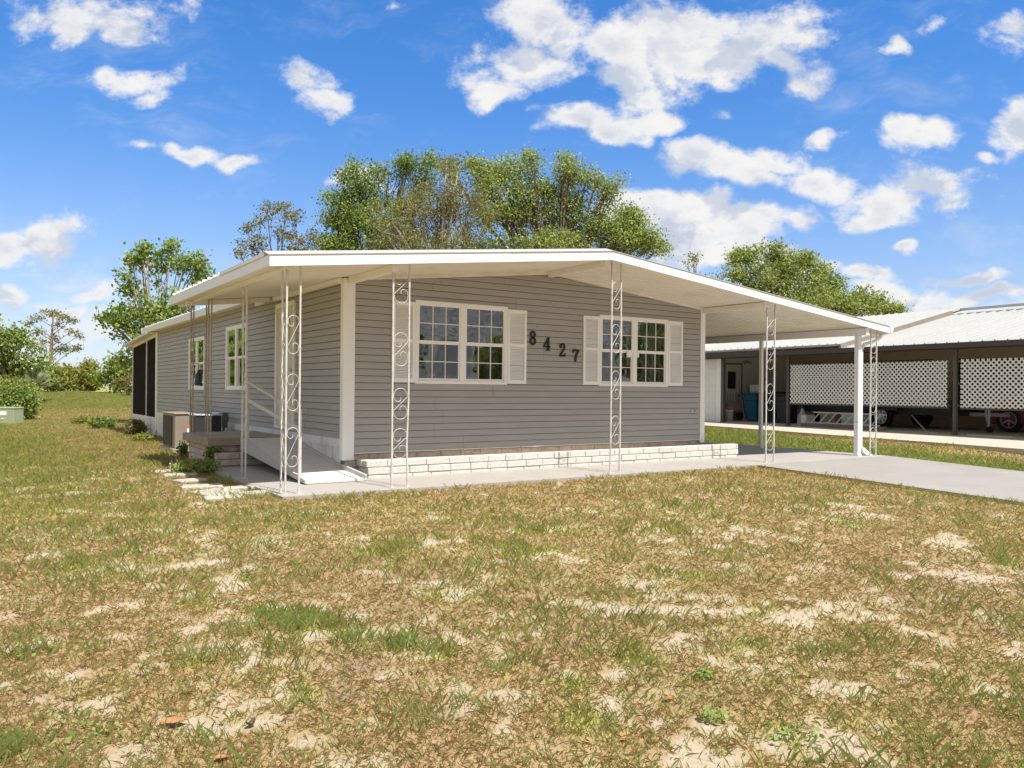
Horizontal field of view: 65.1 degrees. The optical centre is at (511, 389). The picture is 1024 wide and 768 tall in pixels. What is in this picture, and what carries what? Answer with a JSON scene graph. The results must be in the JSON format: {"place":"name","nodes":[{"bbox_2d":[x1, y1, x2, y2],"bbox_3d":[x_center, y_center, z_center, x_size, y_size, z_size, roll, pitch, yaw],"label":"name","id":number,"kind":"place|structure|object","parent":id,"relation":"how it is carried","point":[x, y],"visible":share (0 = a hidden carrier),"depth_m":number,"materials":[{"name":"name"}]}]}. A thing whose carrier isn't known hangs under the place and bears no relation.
{"place":"outdoors","nodes":[
{"label":"outdoors","id":0,"kind":"place"},
{"bbox_2d":[212,459,757,499],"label":"patio","id":1,"kind":"structure","parent":0,"point":[264,477],"depth_m":11.55,"materials":[{"name":"paint"}]},
{"bbox_2d":[239,285,247,478],"bbox_3d":[-3.741,-0.121,11.211,0.060,2.718,0.240,1,0,-34],"label":"scroll post","id":2,"kind":"object","parent":1,"relation":"on","point":[245,382],"visible":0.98,"depth_m":11.21,"materials":[{"name":"metal"}]},
{"bbox_2d":[278,266,301,494],"bbox_3d":[-2.661,-0.117,9.648,0.225,2.730,0.220,1,0,-34],"label":"scroll post","id":3,"kind":"object","parent":1,"relation":"on","point":[285,457],"visible":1,"depth_m":9.62,"materials":[{"name":"metal"}]},
{"bbox_2d":[240,378,366,483],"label":"wheelchair ramp","id":4,"kind":"structure","parent":1,"relation":"on","point":[316,467],"depth_m":11.70,"materials":[{"name":"metal"}]},
{"bbox_2d":[389,264,410,487],"bbox_3d":[-1.440,-0.187,10.373,0.290,2.891,0.060,1,0,-34],"label":"scroll post","id":5,"kind":"object","parent":1,"relation":"on","point":[393,355],"visible":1,"depth_m":10.37,"materials":[{"name":"metal"}]},
{"bbox_2d":[357,443,737,477],"bbox_3d":[1.077,1.177,13.629,7.798,0.296,0.398,1,0,-34],"label":"block planter","id":6,"kind":"object","parent":1,"relation":"on","point":[381,468],"visible":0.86,"depth_m":12.92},
{"bbox_2d":[607,262,621,472],"bbox_3d":[1.611,-0.341,12.450,0.250,3.252,0.060,1,0,-34],"label":"scroll post","id":7,"kind":"object","parent":1,"relation":"on","point":[611,349],"visible":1,"depth_m":12.45,"materials":[{"name":"metal"}]},
{"bbox_2d":[0,387,1023,767],"bbox_3d":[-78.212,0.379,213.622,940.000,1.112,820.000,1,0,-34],"label":"ground","id":8,"kind":"structure","parent":0,"point":[692,761],"depth_m":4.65,"materials":[{"name":"plant"}]},
{"bbox_2d":[0,407,23,423],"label":"utility cabinet","id":9,"kind":"object","parent":8,"relation":"on","point":[9,415],"visible":0.87,"depth_m":30.19,"materials":[{"name":"metal"}]},
{"bbox_2d":[0,374,28,387],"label":"bush","id":10,"kind":"object","parent":8,"relation":"on","point":[3,380],"visible":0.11,"depth_m":44.75,"materials":[{"name":"green plant"}]},
{"bbox_2d":[0,380,47,419],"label":"bush","id":11,"kind":"object","parent":8,"relation":"on","point":[11,395],"visible":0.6,"depth_m":33.77,"materials":[{"name":"green plant"}]},
{"bbox_2d":[7,376,43,399],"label":"bush","id":12,"kind":"object","parent":8,"relation":"on","point":[34,387],"visible":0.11,"depth_m":57.50,"materials":[{"name":"green plant"}]},
{"bbox_2d":[0,636,59,659],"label":"weed plant","id":13,"kind":"object","parent":8,"relation":"on","point":[34,654],"visible":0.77,"depth_m":4.20,"materials":[{"name":"green plant"}]},
{"bbox_2d":[0,314,62,386],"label":"oak tree","id":14,"kind":"object","parent":8,"relation":"on","point":[8,356],"visible":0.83,"depth_m":61.52,"materials":[{"name":"green plant"}]},
{"bbox_2d":[23,368,52,388],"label":"palmetto","id":15,"kind":"object","parent":8,"relation":"on","point":[38,377],"visible":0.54,"depth_m":59.72,"materials":[{"name":"green plant"}]},
{"bbox_2d":[21,366,67,391],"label":"broadleaf tree","id":16,"kind":"object","parent":8,"relation":"on","point":[56,386],"visible":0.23,"depth_m":83.70,"materials":[{"name":"green plant"}]},
{"bbox_2d":[18,307,88,390],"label":"pine tree","id":17,"kind":"object","parent":8,"relation":"on","point":[52,337],"visible":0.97,"depth_m":94.94,"materials":[{"name":"green plant"}]},
{"bbox_2d":[43,361,83,390],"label":"broadleaf tree","id":18,"kind":"object","parent":8,"relation":"on","point":[60,373],"visible":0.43,"depth_m":87.74,"materials":[{"name":"green plant"}]},
{"bbox_2d":[70,415,89,423],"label":"bush","id":19,"kind":"object","parent":8,"relation":"on","point":[82,420],"visible":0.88,"depth_m":31.00,"materials":[{"name":"green plant"}]},
{"bbox_2d":[59,357,102,390],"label":"broadleaf tree","id":20,"kind":"object","parent":8,"relation":"on","point":[65,366],"visible":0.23,"depth_m":91.41,"materials":[{"name":"green plant"}]},
{"bbox_2d":[46,710,132,743],"bbox_3d":[-1.734,1.389,3.294,0.333,0.057,0.264,0,0,-17],"label":"weed plant","id":21,"kind":"object","parent":8,"relation":"on","point":[83,723],"visible":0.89,"depth_m":3.27,"materials":[{"name":"green plant"}]},
{"bbox_2d":[75,356,106,390],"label":"broadleaf tree","id":22,"kind":"object","parent":8,"relation":"on","point":[84,379],"visible":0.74,"depth_m":89.52,"materials":[{"name":"green plant"}]},
{"bbox_2d":[84,416,117,428],"bbox_3d":[-14.316,1.131,27.945,1.096,0.511,0.904,1,0,-34],"label":"bush","id":23,"kind":"object","parent":8,"relation":"on","point":[98,422],"visible":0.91,"depth_m":27.81,"materials":[{"name":"green plant"}]},
{"bbox_2d":[87,353,131,392],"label":"broadleaf tree","id":24,"kind":"object","parent":8,"relation":"on","point":[103,377],"visible":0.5,"depth_m":77.85,"materials":[{"name":"green plant"}]},
{"bbox_2d":[94,389,125,391],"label":"grass mound","id":25,"kind":"object","parent":8,"relation":"on","point":[108,390],"depth_m":83.17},
{"bbox_2d":[112,369,131,394],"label":"broadleaf tree","id":26,"kind":"object","parent":8,"relation":"on","point":[127,381],"visible":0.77,"depth_m":69.69,"materials":[{"name":"green plant"}]},
{"bbox_2d":[119,545,151,553],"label":"weed plant","id":27,"kind":"object","parent":8,"relation":"on","point":[137,548],"visible":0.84,"depth_m":6.47,"materials":[{"name":"green plant"}]},
{"bbox_2d":[121,417,149,434],"bbox_3d":[-11.076,1.095,23.620,0.773,0.581,0.636,1,0,-34],"label":"bush","id":28,"kind":"object","parent":8,"relation":"on","point":[133,426],"visible":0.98,"depth_m":23.48,"materials":[{"name":"green plant"}]},
{"bbox_2d":[122,332,156,434],"bbox_3d":[-8.574,-0.187,26.932,7.600,3.183,4.500,1,0,-34],"label":"screened porch","id":29,"kind":"object","parent":8,"relation":"on","point":[143,345],"visible":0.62,"depth_m":24.68,"materials":[{"name":"fabric"}]},
{"bbox_2d":[125,431,159,440],"bbox_3d":[-9.452,1.214,20.631,0.626,0.293,0.790,1,0,30],"label":"weed plant","id":30,"kind":"object","parent":8,"relation":"on","point":[144,436],"visible":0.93,"depth_m":20.53,"materials":[{"name":"green plant"}]},
{"bbox_2d":[92,235,216,380],"bbox_3d":[-13.832,-2.312,30.946,5.148,7.332,2.150,1,0,6],"label":"maple tree","id":31,"kind":"object","parent":8,"relation":"on","point":[160,310],"visible":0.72,"depth_m":30.85,"materials":[{"name":"green plant"}]},
{"bbox_2d":[151,469,173,472],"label":"paver stone","id":32,"kind":"object","parent":8,"relation":"on","point":[169,470],"visible":0.16,"depth_m":12.09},
{"bbox_2d":[158,717,186,722],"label":"fallen leaf","id":33,"kind":"object","parent":8,"relation":"on","point":[173,719],"visible":0.98,"depth_m":3.39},
{"bbox_2d":[163,472,197,477],"bbox_3d":[-4.815,1.252,11.660,0.460,0.063,0.247,1,0,-28],"label":"paver stone","id":34,"kind":"object","parent":8,"relation":"on","point":[180,474],"visible":0.66,"depth_m":11.59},
{"bbox_2d":[176,440,188,457],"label":"weed plant","id":35,"kind":"object","parent":8,"relation":"on","point":[183,449],"visible":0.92,"depth_m":15.11,"materials":[{"name":"green plant"}]},
{"bbox_2d":[160,411,209,451],"bbox_3d":[-7.125,0.909,17.486,0.770,0.830,1.360,1,0,-34],"label":"air conditioner","id":36,"kind":"object","parent":8,"relation":"on","point":[175,425],"visible":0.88,"depth_m":16.93,"materials":[{"name":"metal"}]},
{"bbox_2d":[173,477,206,483],"bbox_3d":[-4.389,1.256,10.963,0.266,0.064,0.400,0,0,40],"label":"paver stone","id":37,"kind":"object","parent":8,"relation":"on","point":[192,480],"visible":0.66,"depth_m":10.91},
{"bbox_2d":[168,455,225,474],"bbox_3d":[-4.759,1.150,12.110,0.727,0.298,0.764,1,0,34],"label":"weed plant","id":38,"kind":"object","parent":8,"relation":"on","point":[198,465],"visible":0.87,"depth_m":11.99,"materials":[{"name":"green plant"}]},
{"bbox_2d":[182,483,223,489],"bbox_3d":[-3.996,1.261,10.350,0.500,0.061,0.285,0,0,-24],"label":"paver stone","id":39,"kind":"object","parent":8,"relation":"on","point":[200,486],"visible":0.72,"depth_m":10.28,"materials":[{"name":"stone"}]},
{"bbox_2d":[187,414,221,453],"bbox_3d":[-6.160,0.912,16.099,0.560,0.840,0.660,1,0,-34],"label":"air conditioner","id":40,"kind":"object","parent":8,"relation":"on","point":[199,423],"visible":0.33,"depth_m":15.87,"materials":[{"name":"metal"}]},
{"bbox_2d":[190,488,228,494],"bbox_3d":[-3.710,1.266,9.853,0.285,0.056,0.420,0,0,29],"label":"paver stone","id":41,"kind":"object","parent":8,"relation":"on","point":[212,489],"visible":0.36,"depth_m":9.85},
{"bbox_2d":[203,445,223,462],"bbox_3d":[-4.795,1.088,12.893,0.379,0.408,0.353,0,0,-13],"label":"weed plant","id":42,"kind":"object","parent":8,"relation":"on","point":[210,452],"visible":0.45,"depth_m":12.82,"materials":[{"name":"green plant"}]},
{"bbox_2d":[199,489,243,496],"bbox_3d":[-3.480,1.267,9.690,0.520,0.057,0.323,1,0,-44],"label":"paver stone","id":43,"kind":"object","parent":8,"relation":"on","point":[213,493],"visible":0.3,"depth_m":9.64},
{"bbox_2d":[214,753,231,757],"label":"fallen leaf","id":44,"kind":"object","parent":8,"relation":"on","point":[223,755],"visible":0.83,"depth_m":3.10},
{"bbox_2d":[203,494,244,501],"bbox_3d":[-3.340,1.266,9.305,0.440,0.063,0.228,0,0,-30],"label":"paver stone","id":45,"kind":"object","parent":8,"relation":"on","point":[218,497],"visible":0.56,"depth_m":9.23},
{"bbox_2d":[183,431,282,466],"bbox_3d":[-4.789,1.017,13.825,1.278,0.495,1.965,1,0,-34],"label":"block stoop","id":46,"kind":"object","parent":8,"relation":"on","point":[228,442],"visible":0.62,"depth_m":13.07,"materials":[{"name":"concrete"}]},
{"bbox_2d":[188,305,206,432],"bbox_3d":[-5.516,-0.383,14.174,0.320,2.293,0.260,1,0,-34],"label":"scroll post","id":47,"kind":"object","parent":46,"relation":"on","point":[191,356],"visible":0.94,"depth_m":14.18,"materials":[{"name":"metal"}]},
{"bbox_2d":[193,363,201,385],"bbox_3d":[-5.485,-0.264,13.955,0.182,0.384,0.120,0,0,5],"label":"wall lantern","id":48,"kind":"object","parent":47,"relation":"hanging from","point":[198,378],"visible":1,"depth_m":13.91,"materials":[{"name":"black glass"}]},
{"bbox_2d":[205,298,212,436],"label":"scroll post","id":49,"kind":"object","parent":46,"relation":"on","point":[208,393],"visible":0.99,"depth_m":13.05,"materials":[{"name":"metal"}]},
{"bbox_2d":[219,485,258,489],"bbox_3d":[-3.482,1.266,10.254,0.499,0.059,0.190,1,0,-40],"label":"paver stone","id":50,"kind":"object","parent":8,"relation":"on","point":[244,487],"visible":0.46,"depth_m":10.23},
{"bbox_2d":[246,716,254,724],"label":"fallen leaf","id":51,"kind":"object","parent":8,"relation":"on","point":[249,722],"visible":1,"depth_m":3.40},
{"bbox_2d":[235,490,271,495],"bbox_3d":[-3.129,1.267,9.716,0.190,0.064,0.400,0,0,43],"label":"paver stone","id":52,"kind":"object","parent":8,"relation":"on","point":[259,491],"visible":0.36,"depth_m":9.69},
{"bbox_2d":[230,199,326,260],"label":"oak tree","id":53,"kind":"object","parent":8,"relation":"on","point":[288,234],"visible":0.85,"depth_m":52.02,"materials":[{"name":"green plant"}]},
{"bbox_2d":[305,145,444,250],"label":"oak tree","id":54,"kind":"object","parent":8,"relation":"on","point":[345,236],"visible":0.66,"depth_m":40.47,"materials":[{"name":"green plant"}]},
{"bbox_2d":[356,150,504,249],"bbox_3d":[-3.642,-4.991,37.135,6.546,12.348,4.650,1,0,-34],"label":"olive tree","id":55,"kind":"object","parent":8,"relation":"on","point":[447,209],"visible":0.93,"depth_m":36.98,"materials":[{"name":"green plant"}]},
{"bbox_2d":[141,248,893,470],"bbox_3d":[-2.133,-0.408,19.700,12.805,3.590,16.550,1,0,-34],"label":"manufactured home","id":56,"kind":"object","parent":8,"relation":"on","point":[509,350],"visible":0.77,"depth_m":13.38,"materials":[{"name":"plastic"}]},
{"bbox_2d":[188,336,205,389],"bbox_3d":[-7.445,-0.614,18.974,0.062,1.230,1.560,0,0,-34],"label":"window","id":57,"kind":"structure","parent":56,"relation":"in","point":[199,346],"depth_m":18.85,"materials":[{"name":"white glass"}]},
{"bbox_2d":[212,412,226,431],"bbox_3d":[-6.162,0.835,16.898,0.130,0.706,0.751,1,0,-34],"label":"electric panel","id":58,"kind":"object","parent":56,"relation":"attached to","point":[223,420],"visible":0.39,"depth_m":16.63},
{"bbox_2d":[225,323,248,389],"bbox_3d":[-5.540,-0.642,16.144,0.062,1.300,1.497,0,0,-34],"label":"window","id":59,"kind":"structure","parent":56,"relation":"in","point":[233,353],"depth_m":16.27,"materials":[{"name":"white glass"}]},
{"bbox_2d":[277,306,292,426],"bbox_3d":[-3.848,-0.388,13.609,0.098,2.016,0.850,0,0,-34],"label":"entry door","id":60,"kind":"structure","parent":56,"relation":"in","point":[290,309],"depth_m":13.62,"materials":[{"name":"paint"}]},
{"bbox_2d":[414,300,507,384],"bbox_3d":[-0.862,-0.712,12.698,1.671,1.320,0.361,0,0,-34],"label":"window","id":61,"kind":"structure","parent":56,"relation":"in","point":[490,344],"depth_m":12.62,"materials":[{"name":"white glass"}]},
{"bbox_2d":[599,315,668,386],"bbox_3d":[2.131,-0.685,14.726,1.720,1.320,0.382,0,0,-34],"label":"window","id":62,"kind":"structure","parent":56,"relation":"in","point":[648,352],"depth_m":14.86,"materials":[{"name":"white glass"}]},
{"bbox_2d":[861,333,882,454],"bbox_3d":[7.333,0.070,16.425,0.668,2.540,0.180,1,0,-34],"label":"downspout","id":63,"kind":"object","parent":56,"relation":"attached to","point":[864,451],"visible":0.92,"depth_m":16.26,"materials":[{"name":"metal"}]},
{"bbox_2d":[432,141,679,259],"bbox_3d":[2.167,-5.569,39.966,12.651,13.568,4.914,1,0,7],"label":"oak tree","id":64,"kind":"object","parent":8,"relation":"on","point":[628,232],"visible":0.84,"depth_m":39.63,"materials":[{"name":"green plant"}]},
{"bbox_2d":[678,251,727,280],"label":"oak tree","id":65,"kind":"object","parent":8,"relation":"on","point":[694,259],"visible":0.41,"depth_m":49.92,"materials":[{"name":"green plant"}]},
{"bbox_2d":[694,667,716,679],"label":"weed plant","id":66,"kind":"object","parent":8,"relation":"on","point":[702,672],"visible":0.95,"depth_m":4.04,"materials":[{"name":"green plant"}]},
{"bbox_2d":[698,705,728,723],"bbox_3d":[0.887,1.443,3.562,0.136,0.058,0.128,1,0,-34],"label":"weed plant","id":67,"kind":"object","parent":8,"relation":"on","point":[708,712],"visible":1,"depth_m":3.54,"materials":[{"name":"green plant"}]},
{"bbox_2d":[697,442,884,464],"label":"carport slab","id":68,"kind":"structure","parent":8,"relation":"on","point":[751,454],"depth_m":15.99,"materials":[{"name":"paint"}]},
{"bbox_2d":[757,341,763,447],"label":"carport post","id":69,"kind":"object","parent":68,"relation":"on","point":[761,370],"visible":1,"depth_m":18.15,"materials":[{"name":"metal"}]},
{"bbox_2d":[764,305,775,462],"bbox_3d":[4.668,-0.126,14.497,0.280,2.875,0.060,1,0,-34],"label":"scroll post","id":70,"kind":"object","parent":68,"relation":"on","point":[773,385],"visible":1,"depth_m":14.49,"materials":[{"name":"metal"}]},
{"bbox_2d":[852,335,861,455],"bbox_3d":[6.979,0.122,16.200,0.124,2.425,0.124,1,0,-34],"label":"carport post","id":71,"kind":"object","parent":68,"relation":"on","point":[857,391],"visible":1,"depth_m":16.16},
{"bbox_2d":[868,329,877,455],"bbox_3d":[7.310,0.061,16.229,0.260,2.548,0.060,1,0,-34],"label":"scroll post","id":72,"kind":"object","parent":68,"relation":"on","point":[875,398],"visible":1,"depth_m":16.22,"materials":[{"name":"metal"}]},
{"bbox_2d":[767,720,823,749],"bbox_3d":[1.197,1.455,3.394,0.230,0.056,0.227,0,0,18],"label":"weed plant","id":73,"kind":"object","parent":8,"relation":"on","point":[783,728],"visible":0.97,"depth_m":3.38,"materials":[{"name":"green plant"}]},
{"bbox_2d":[715,237,913,316],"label":"oak tree","id":74,"kind":"object","parent":8,"relation":"on","point":[783,268],"visible":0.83,"depth_m":44.44,"materials":[{"name":"green plant"}]},
{"bbox_2d":[836,519,862,526],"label":"weed plant","id":75,"kind":"object","parent":8,"relation":"on","point":[851,523],"visible":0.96,"depth_m":8.42,"materials":[{"name":"green plant"}]},
{"bbox_2d":[710,421,1023,438],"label":"neighbour slab","id":76,"kind":"structure","parent":8,"relation":"on","point":[879,430],"depth_m":21.88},
{"bbox_2d":[720,359,725,421],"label":"carport post","id":77,"kind":"object","parent":76,"relation":"on","point":[723,394],"visible":0.98,"depth_m":27.53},
{"bbox_2d":[784,356,791,425],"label":"carport post","id":78,"kind":"object","parent":76,"relation":"on","point":[788,370],"visible":1,"depth_m":25.05,"materials":[{"name":"wood"}]},
{"bbox_2d":[788,360,949,408],"bbox_3d":[9.886,-0.153,22.707,0.060,1.250,5.210,1,0,-29],"label":"lattice panel","id":79,"kind":"object","parent":78,"relation":"attached to","point":[878,405],"visible":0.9,"depth_m":22.21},
{"bbox_2d":[725,419,1023,437],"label":"neighbour carport floor","id":80,"kind":"structure","parent":76,"relation":"on","point":[973,431],"depth_m":23.10,"materials":[{"name":"concrete"}]},
{"bbox_2d":[725,407,733,420],"bbox_3d":[7.618,0.865,28.154,0.310,0.506,0.309,1,0,-34],"label":"bucket","id":81,"kind":"object","parent":80,"relation":"on","point":[728,415],"visible":0.94,"depth_m":28.04,"materials":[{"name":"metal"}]},
{"bbox_2d":[737,379,747,420],"bbox_3d":[8.275,0.372,29.074,0.204,1.503,1.540,0,0,2],"label":"broom","id":82,"kind":"object","parent":80,"relation":"on","point":[744,418],"visible":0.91,"depth_m":28.71,"materials":[{"name":"metal"}]},
{"bbox_2d":[742,393,763,420],"bbox_3d":[8.688,0.617,28.691,0.650,1.020,0.646,1,0,-29],"label":"wheeled bin","id":83,"kind":"object","parent":80,"relation":"on","point":[751,401],"visible":0.71,"depth_m":28.48,"materials":[{"name":"plastic"}]},
{"bbox_2d":[750,385,764,392],"bbox_3d":[8.812,-0.033,28.696,0.400,0.278,0.400,1,0,-29],"label":"storage box","id":84,"kind":"object","parent":83,"relation":"on","point":[754,388],"visible":0.7,"depth_m":28.57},
{"bbox_2d":[763,392,785,421],"bbox_3d":[9.047,0.600,27.630,0.690,1.060,0.682,1,0,-29],"label":"wheeled bin","id":85,"kind":"object","parent":80,"relation":"on","point":[770,413],"visible":0.32,"depth_m":27.46,"materials":[{"name":"plastic"}]},
{"bbox_2d":[775,393,799,422],"bbox_3d":[9.169,0.631,26.788,0.620,1.000,0.620,1,0,-29],"label":"wheeled bin","id":86,"kind":"object","parent":80,"relation":"on","point":[780,399],"visible":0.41,"depth_m":26.64,"materials":[{"name":"black paint"}]},
{"bbox_2d":[797,408,806,423],"bbox_3d":[9.450,0.874,26.082,0.320,0.520,0.312,1,0,-34],"label":"jug","id":87,"kind":"object","parent":80,"relation":"on","point":[802,412],"visible":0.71,"depth_m":26.02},
{"bbox_2d":[801,415,814,422],"bbox_3d":[9.326,0.962,25.271,0.400,0.340,0.200,1,0,-29],"label":"cardboard box","id":88,"kind":"object","parent":80,"relation":"on","point":[806,418],"visible":0.56,"depth_m":25.18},
{"bbox_2d":[803,380,848,407],"bbox_3d":[11.275,0.399,28.575,0.800,1.500,1.800,1,0,-29],"label":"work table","id":89,"kind":"object","parent":80,"relation":"on","point":[847,388],"visible":0.09,"depth_m":28.46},
{"bbox_2d":[820,413,840,424],"bbox_3d":[10.037,0.929,25.122,0.500,0.420,0.550,1,0,-29],"label":"cardboard box","id":90,"kind":"object","parent":80,"relation":"on","point":[835,419],"visible":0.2,"depth_m":24.89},
{"bbox_2d":[801,423,887,430],"bbox_3d":[9.675,1.080,23.522,0.160,0.099,2.900,1,0,-29],"label":"timber plank","id":91,"kind":"object","parent":80,"relation":"on","point":[840,426],"visible":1,"depth_m":23.53,"materials":[{"name":"brown wood"}]},
{"bbox_2d":[807,412,885,426],"bbox_3d":[9.754,0.851,23.507,0.157,0.350,2.600,1,0,-29],"label":"ladder","id":92,"kind":"object","parent":91,"relation":"on","point":[845,423],"visible":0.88,"depth_m":23.64,"materials":[{"name":"metal"}]},
{"bbox_2d":[835,392,871,422],"bbox_3d":[11.454,0.601,26.904,0.740,1.020,0.940,1,0,-29],"label":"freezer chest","id":93,"kind":"object","parent":80,"relation":"on","point":[843,397],"visible":0.12,"depth_m":26.70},
{"bbox_2d":[840,414,869,424],"bbox_3d":[10.449,0.937,24.378,0.540,0.410,0.690,1,0,-29],"label":"cardboard box","id":94,"kind":"object","parent":80,"relation":"on","point":[845,418],"visible":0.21,"depth_m":24.25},
{"bbox_2d":[705,303,1023,428],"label":"neighbour house","id":95,"kind":"structure","parent":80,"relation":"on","point":[984,331],"depth_m":25.48,"materials":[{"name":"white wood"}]},
{"bbox_2d":[725,363,742,409],"bbox_3d":[8.249,0.070,29.917,0.890,2.105,0.080,1,0,-29],"label":"side door","id":96,"kind":"structure","parent":95,"relation":"in","point":[734,371],"depth_m":29.90,"materials":[{"name":"white wood"}]},
{"bbox_2d":[802,363,821,391],"bbox_3d":[11.378,-0.450,30.399,0.034,1.110,0.900,1,0,-29],"label":"window","id":97,"kind":"structure","parent":95,"relation":"in","point":[803,363],"depth_m":30.45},
{"bbox_2d":[840,359,932,392],"bbox_3d":[12.854,-0.437,27.730,0.034,1.110,3.600,1,0,-29],"label":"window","id":98,"kind":"structure","parent":95,"relation":"in","point":[849,363],"depth_m":27.35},
{"bbox_2d":[958,358,1023,393],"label":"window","id":99,"kind":"structure","parent":95,"relation":"in","point":[959,364],"depth_m":24.51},
{"bbox_2d":[804,392,1009,432],"bbox_3d":[12.041,0.609,24.639,2.245,1.095,6.350,1,0,-34],"label":"utility trailer","id":100,"kind":"object","parent":80,"relation":"on","point":[923,417],"visible":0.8,"depth_m":23.79,"materials":[{"name":"metal"}]},
{"bbox_2d":[908,431,940,432],"bbox_3d":[10.976,1.126,21.356,0.180,0.029,0.850,1,0,-29],"label":"timber plank","id":101,"kind":"object","parent":80,"relation":"on","point":[924,431],"visible":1,"depth_m":21.30,"materials":[{"name":"wood"}]},
{"bbox_2d":[990,397,1023,431],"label":"parked car","id":102,"kind":"object","parent":80,"relation":"on","point":[1014,422],"visible":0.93,"depth_m":21.84,"materials":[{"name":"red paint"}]},
{"bbox_2d":[950,349,959,434],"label":"carport post","id":103,"kind":"object","parent":76,"relation":"on","point":[955,393],"visible":1,"depth_m":20.32,"materials":[{"name":"wood"}]},
{"bbox_2d":[0,0,1023,386],"label":"sky","id":104,"kind":"structure","parent":0,"point":[887,136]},
{"bbox_2d":[733,411,745,420],"bbox_3d":[8.282,0.943,29.276,1.050,0.360,0.520,1,0,-29],"label":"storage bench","id":105,"kind":"object","parent":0,"point":[738,415],"visible":0.35,"depth_m":29.57,"materials":[{"name":"brown wood"}]},
{"bbox_2d":[727,402,744,410],"bbox_3d":[8.290,0.607,29.267,0.890,0.308,0.380,1,0,-29],"label":"cooler","id":106,"kind":"object","parent":105,"relation":"on","point":[735,406],"visible":0.55,"depth_m":29.04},
{"bbox_2d":[814,411,819,421],"bbox_3d":[11.299,0.900,28.419,0.500,0.500,1.100,1,0,-29],"label":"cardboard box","id":107,"kind":"object","parent":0,"point":[817,419],"visible":0.04,"depth_m":28.62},
{"bbox_2d":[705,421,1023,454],"bbox_3d":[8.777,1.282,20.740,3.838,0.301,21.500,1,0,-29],"label":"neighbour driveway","id":108,"kind":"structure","parent":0,"point":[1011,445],"depth_m":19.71,"materials":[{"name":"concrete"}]},
{"bbox_2d":[758,456,1023,504],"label":"driveway","id":109,"kind":"structure","parent":0,"point":[972,481],"depth_m":13.07,"materials":[{"name":"concrete"}]},
{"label":"carport post","id":110,"kind":"object","parent":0,"visible":0},
{"bbox_2d":[958,356,1023,410],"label":"lattice panel","id":111,"kind":"object","parent":110,"relation":"attached to","point":[999,386],"visible":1,"depth_m":19.47,"materials":[{"name":"plastic"}]}
]}

